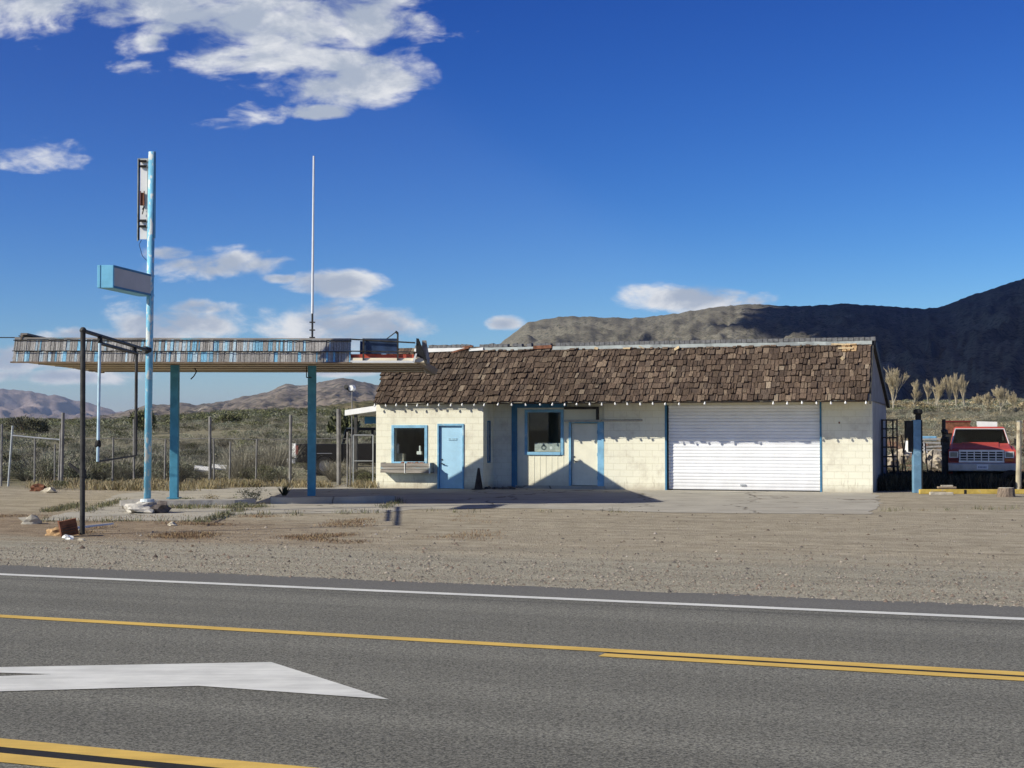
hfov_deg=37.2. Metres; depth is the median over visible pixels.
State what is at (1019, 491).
yellow parking curb
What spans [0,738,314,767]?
yellow line
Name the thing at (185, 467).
sagebrush
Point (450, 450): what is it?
door
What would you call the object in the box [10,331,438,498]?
gas station canopy
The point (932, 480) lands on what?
yard weeds
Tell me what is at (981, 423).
white load box
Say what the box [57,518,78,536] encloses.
rusty open box
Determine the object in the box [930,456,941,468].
rock
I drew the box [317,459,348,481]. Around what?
dead brush
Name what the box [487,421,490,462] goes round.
window
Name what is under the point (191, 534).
dry weeds
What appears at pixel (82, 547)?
scattered stones
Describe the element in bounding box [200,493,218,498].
weed clump
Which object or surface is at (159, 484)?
dry grass
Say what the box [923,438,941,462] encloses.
lumber stack
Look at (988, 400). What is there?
bare cottonwood
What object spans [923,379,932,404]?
bare cottonwood
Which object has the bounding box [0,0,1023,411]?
sky
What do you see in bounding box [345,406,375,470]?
lean to
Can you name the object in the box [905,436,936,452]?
white camper shell
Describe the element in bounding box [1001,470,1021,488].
leaning tyre
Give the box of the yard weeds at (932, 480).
[877,469,1023,490]
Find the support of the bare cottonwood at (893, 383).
on the ground at (976, 532)
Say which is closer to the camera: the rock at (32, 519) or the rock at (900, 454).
the rock at (32, 519)
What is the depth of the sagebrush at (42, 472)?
51.23 m
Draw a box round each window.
[391,425,426,462]
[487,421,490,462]
[525,409,563,454]
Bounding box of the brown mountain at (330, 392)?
[66,378,378,420]
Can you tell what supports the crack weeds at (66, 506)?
on the concrete apron
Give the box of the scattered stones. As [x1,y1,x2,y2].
[32,509,1021,583]
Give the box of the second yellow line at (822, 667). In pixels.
[599,653,1023,680]
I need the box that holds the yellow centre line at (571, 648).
[0,615,1023,674]
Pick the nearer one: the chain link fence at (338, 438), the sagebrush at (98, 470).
the chain link fence at (338, 438)
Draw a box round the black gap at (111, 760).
[0,747,215,767]
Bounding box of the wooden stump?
[996,487,1014,496]
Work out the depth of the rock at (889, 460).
57.75 m
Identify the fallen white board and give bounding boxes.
[78,523,113,530]
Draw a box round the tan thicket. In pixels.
[886,401,1023,412]
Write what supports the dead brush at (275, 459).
on the ground at (976, 532)
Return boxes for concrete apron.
[40,484,881,520]
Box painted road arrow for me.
[0,662,386,698]
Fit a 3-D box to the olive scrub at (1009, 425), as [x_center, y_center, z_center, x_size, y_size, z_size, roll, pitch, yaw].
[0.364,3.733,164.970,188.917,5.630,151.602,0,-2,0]
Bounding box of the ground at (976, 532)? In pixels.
[0,403,1023,605]
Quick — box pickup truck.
[948,427,1015,478]
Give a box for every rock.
[18,514,41,523]
[30,483,46,490]
[40,487,57,492]
[62,534,73,538]
[167,521,176,525]
[887,454,898,468]
[894,449,910,464]
[923,449,941,469]
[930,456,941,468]
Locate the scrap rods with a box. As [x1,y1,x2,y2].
[889,435,933,475]
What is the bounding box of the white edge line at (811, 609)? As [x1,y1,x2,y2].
[0,573,1023,619]
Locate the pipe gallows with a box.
[68,327,151,534]
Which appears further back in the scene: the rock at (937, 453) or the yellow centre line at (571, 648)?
the rock at (937, 453)
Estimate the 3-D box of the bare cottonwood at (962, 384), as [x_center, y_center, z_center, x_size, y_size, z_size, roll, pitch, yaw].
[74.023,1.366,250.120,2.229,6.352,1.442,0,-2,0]
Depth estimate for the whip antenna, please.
38.58 m
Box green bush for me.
[345,466,375,483]
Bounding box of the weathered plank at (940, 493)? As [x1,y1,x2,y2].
[929,491,952,494]
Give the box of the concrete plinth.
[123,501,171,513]
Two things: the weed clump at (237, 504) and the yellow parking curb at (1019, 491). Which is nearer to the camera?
the weed clump at (237, 504)
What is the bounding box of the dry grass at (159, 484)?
[22,477,377,490]
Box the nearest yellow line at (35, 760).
[0,753,148,767]
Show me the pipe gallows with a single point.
(82, 471)
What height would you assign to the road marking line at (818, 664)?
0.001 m
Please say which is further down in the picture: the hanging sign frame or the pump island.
the pump island
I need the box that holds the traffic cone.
[472,468,484,489]
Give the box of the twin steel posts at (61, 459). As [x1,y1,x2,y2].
[58,413,64,487]
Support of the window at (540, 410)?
in the service station
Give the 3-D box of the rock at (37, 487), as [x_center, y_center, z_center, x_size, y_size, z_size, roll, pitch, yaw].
[-14.026,3.099,45.028,0.506,0.309,0.442,-1,-2,39]
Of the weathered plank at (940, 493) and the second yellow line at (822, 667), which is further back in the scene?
the weathered plank at (940, 493)
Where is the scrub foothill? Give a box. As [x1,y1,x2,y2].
[300,400,375,409]
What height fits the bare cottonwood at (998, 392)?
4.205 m
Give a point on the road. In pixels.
(450, 705)
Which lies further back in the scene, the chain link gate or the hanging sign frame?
the chain link gate
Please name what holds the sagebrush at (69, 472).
on the ground at (976, 532)
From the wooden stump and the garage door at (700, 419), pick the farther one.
the garage door at (700, 419)
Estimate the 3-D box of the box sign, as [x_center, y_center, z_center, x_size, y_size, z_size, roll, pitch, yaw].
[-8.228,-2.192,32.448,0.343,0.473,2.138,0,-2,10]
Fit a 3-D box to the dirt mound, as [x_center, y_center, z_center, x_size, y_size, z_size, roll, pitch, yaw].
[-7.779,2.602,26.226,0.616,0.318,0.534,1,-2,-29]
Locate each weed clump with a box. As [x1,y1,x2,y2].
[48,479,69,488]
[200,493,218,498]
[229,501,246,508]
[235,485,271,500]
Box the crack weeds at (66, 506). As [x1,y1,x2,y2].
[36,496,1019,522]
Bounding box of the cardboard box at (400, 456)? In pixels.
[396,453,405,460]
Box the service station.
[373,337,889,492]
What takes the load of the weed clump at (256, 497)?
on the concrete apron
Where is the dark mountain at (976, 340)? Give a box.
[500,279,1023,401]
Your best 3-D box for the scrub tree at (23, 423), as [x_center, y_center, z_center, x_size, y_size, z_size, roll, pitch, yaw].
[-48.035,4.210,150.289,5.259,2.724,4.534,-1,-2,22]
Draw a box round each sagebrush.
[17,452,79,483]
[53,462,95,479]
[77,459,115,482]
[98,461,140,481]
[151,457,200,478]
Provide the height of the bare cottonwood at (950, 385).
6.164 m
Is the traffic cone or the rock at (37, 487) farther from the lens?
the traffic cone
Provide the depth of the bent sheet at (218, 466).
52.86 m
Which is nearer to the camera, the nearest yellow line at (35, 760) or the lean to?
the nearest yellow line at (35, 760)
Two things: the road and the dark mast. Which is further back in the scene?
the dark mast
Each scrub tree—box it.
[3,415,51,435]
[128,407,156,434]
[214,412,243,423]
[326,408,361,436]
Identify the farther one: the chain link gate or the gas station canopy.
the chain link gate
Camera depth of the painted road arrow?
10.97 m
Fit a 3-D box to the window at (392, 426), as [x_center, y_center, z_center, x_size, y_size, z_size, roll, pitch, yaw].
[-3.181,1.889,47.232,1.196,1.223,0.130,-1,-2,18]
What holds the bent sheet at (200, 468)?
on the ground at (976, 532)
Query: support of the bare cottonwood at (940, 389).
on the ground at (976, 532)
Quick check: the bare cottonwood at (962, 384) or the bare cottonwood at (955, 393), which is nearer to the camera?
the bare cottonwood at (962, 384)
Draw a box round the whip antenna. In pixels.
[309,156,314,337]
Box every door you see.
[440,426,461,488]
[572,423,596,485]
[668,405,819,491]
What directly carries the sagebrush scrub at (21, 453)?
on the ground at (976, 532)
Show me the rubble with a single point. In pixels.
(502, 487)
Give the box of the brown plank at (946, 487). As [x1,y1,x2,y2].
[937,485,956,488]
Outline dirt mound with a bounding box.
[45,527,78,535]
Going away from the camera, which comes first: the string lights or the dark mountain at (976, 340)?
the string lights
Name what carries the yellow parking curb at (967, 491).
on the ground at (976, 532)
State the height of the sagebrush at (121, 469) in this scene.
0.856 m
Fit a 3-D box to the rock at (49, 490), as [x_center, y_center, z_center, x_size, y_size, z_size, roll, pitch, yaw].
[-13.336,3.086,43.853,0.471,0.244,0.381,-1,-2,33]
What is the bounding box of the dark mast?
[941,419,949,475]
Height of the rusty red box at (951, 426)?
1.420 m
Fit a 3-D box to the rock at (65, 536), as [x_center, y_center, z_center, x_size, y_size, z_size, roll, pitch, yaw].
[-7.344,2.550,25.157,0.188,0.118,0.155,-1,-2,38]
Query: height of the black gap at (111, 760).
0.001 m
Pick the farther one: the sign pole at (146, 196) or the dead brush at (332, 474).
the dead brush at (332, 474)
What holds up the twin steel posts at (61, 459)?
on the ground at (976, 532)
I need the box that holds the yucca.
[277,484,294,495]
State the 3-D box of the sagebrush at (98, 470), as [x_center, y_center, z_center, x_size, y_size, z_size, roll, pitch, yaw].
[-13.964,2.946,51.282,1.687,0.906,1.698,0,-2,0]
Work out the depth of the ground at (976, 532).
24.20 m
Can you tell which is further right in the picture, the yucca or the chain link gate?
the chain link gate
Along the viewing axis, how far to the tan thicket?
222.34 m
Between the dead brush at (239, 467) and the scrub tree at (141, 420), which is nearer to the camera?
the dead brush at (239, 467)
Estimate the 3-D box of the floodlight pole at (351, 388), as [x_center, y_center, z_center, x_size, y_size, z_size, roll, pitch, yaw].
[-5.873,1.749,54.999,0.433,3.460,0.266,0,-2,0]
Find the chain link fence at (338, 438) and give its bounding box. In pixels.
[85,409,351,484]
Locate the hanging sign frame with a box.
[94,335,137,461]
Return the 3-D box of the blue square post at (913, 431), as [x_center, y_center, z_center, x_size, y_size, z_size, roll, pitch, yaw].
[11.633,1.932,43.962,0.510,2.421,0.280,0,-2,0]
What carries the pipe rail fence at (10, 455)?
on the ground at (976, 532)
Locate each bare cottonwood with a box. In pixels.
[883,366,908,412]
[911,379,922,405]
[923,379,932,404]
[932,378,945,404]
[942,374,956,403]
[953,374,959,406]
[956,373,968,404]
[972,394,982,406]
[981,393,993,406]
[991,385,1008,410]
[1007,390,1017,406]
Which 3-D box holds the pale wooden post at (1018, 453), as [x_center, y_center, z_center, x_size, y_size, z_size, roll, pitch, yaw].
[15.150,2.197,45.454,0.192,2.185,0.170,0,-2,0]
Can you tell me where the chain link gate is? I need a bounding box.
[346,432,373,486]
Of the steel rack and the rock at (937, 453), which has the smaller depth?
the steel rack
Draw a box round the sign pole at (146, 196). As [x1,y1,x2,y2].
[137,151,155,501]
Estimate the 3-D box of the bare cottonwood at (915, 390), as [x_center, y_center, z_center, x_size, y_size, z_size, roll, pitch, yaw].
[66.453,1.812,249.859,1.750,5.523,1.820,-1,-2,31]
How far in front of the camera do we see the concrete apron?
38.37 m
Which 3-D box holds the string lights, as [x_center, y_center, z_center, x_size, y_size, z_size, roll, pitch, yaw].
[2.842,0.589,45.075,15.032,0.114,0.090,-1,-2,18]
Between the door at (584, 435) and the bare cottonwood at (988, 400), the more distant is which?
the bare cottonwood at (988, 400)
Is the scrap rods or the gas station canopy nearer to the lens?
the gas station canopy
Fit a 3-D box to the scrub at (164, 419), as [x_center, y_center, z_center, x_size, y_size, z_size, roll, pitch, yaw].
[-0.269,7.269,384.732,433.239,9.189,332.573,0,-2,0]
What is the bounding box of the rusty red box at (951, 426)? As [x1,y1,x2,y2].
[946,421,970,442]
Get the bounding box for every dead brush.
[212,443,269,478]
[241,435,305,481]
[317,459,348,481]
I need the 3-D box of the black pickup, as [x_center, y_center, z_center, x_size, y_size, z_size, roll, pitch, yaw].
[-6.083,2.719,61.621,5.840,1.916,1.908,1,-2,-16]
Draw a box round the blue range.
[0,389,122,418]
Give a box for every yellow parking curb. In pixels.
[919,489,997,493]
[1015,489,1023,493]
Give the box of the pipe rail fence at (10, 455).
[0,424,58,485]
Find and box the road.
[0,565,1023,767]
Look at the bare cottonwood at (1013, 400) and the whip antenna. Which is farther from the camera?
the bare cottonwood at (1013, 400)
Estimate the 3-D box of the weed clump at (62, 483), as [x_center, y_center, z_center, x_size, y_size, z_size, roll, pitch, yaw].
[-13.821,3.052,46.452,0.697,0.397,0.663,1,-2,-31]
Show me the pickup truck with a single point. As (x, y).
(987, 451)
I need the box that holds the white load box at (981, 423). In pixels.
[977,420,996,426]
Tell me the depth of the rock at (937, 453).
61.80 m
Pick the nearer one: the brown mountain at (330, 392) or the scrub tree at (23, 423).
the scrub tree at (23, 423)
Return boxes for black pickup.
[292,427,375,475]
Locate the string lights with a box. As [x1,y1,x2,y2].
[374,401,866,406]
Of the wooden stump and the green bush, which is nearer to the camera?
the wooden stump
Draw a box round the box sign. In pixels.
[97,265,150,296]
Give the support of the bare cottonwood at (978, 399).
on the ground at (976, 532)
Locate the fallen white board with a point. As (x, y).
(86, 526)
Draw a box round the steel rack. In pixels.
[881,419,897,476]
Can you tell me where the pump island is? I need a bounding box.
[119,494,394,505]
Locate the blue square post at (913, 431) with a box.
[904,409,922,492]
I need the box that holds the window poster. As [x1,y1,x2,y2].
[535,443,559,451]
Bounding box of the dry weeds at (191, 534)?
[0,511,508,543]
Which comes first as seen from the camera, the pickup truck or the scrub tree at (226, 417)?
the pickup truck
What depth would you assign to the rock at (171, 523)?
28.71 m
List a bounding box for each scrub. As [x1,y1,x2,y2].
[0,397,1023,428]
[0,405,1023,449]
[0,434,1023,482]
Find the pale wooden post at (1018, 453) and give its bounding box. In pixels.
[1016,421,1021,488]
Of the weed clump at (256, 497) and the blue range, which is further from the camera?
the blue range
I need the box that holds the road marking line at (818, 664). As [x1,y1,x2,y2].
[607,652,1023,676]
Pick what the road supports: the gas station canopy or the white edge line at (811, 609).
the white edge line at (811, 609)
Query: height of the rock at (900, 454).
0.696 m
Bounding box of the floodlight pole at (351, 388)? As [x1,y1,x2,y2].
[344,385,355,479]
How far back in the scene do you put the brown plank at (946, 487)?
43.59 m
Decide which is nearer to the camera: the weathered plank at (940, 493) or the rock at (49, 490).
the weathered plank at (940, 493)
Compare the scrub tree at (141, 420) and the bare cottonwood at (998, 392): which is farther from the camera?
the bare cottonwood at (998, 392)
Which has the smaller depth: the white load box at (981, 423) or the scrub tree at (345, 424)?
the white load box at (981, 423)
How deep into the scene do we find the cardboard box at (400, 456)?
47.49 m
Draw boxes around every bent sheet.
[194,465,207,471]
[212,464,226,469]
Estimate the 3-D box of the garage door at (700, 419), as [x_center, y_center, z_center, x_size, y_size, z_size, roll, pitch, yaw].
[6.871,1.901,45.152,4.509,2.556,0.090,-1,-2,18]
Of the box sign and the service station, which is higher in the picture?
the box sign
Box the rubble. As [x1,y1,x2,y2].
[484,486,515,488]

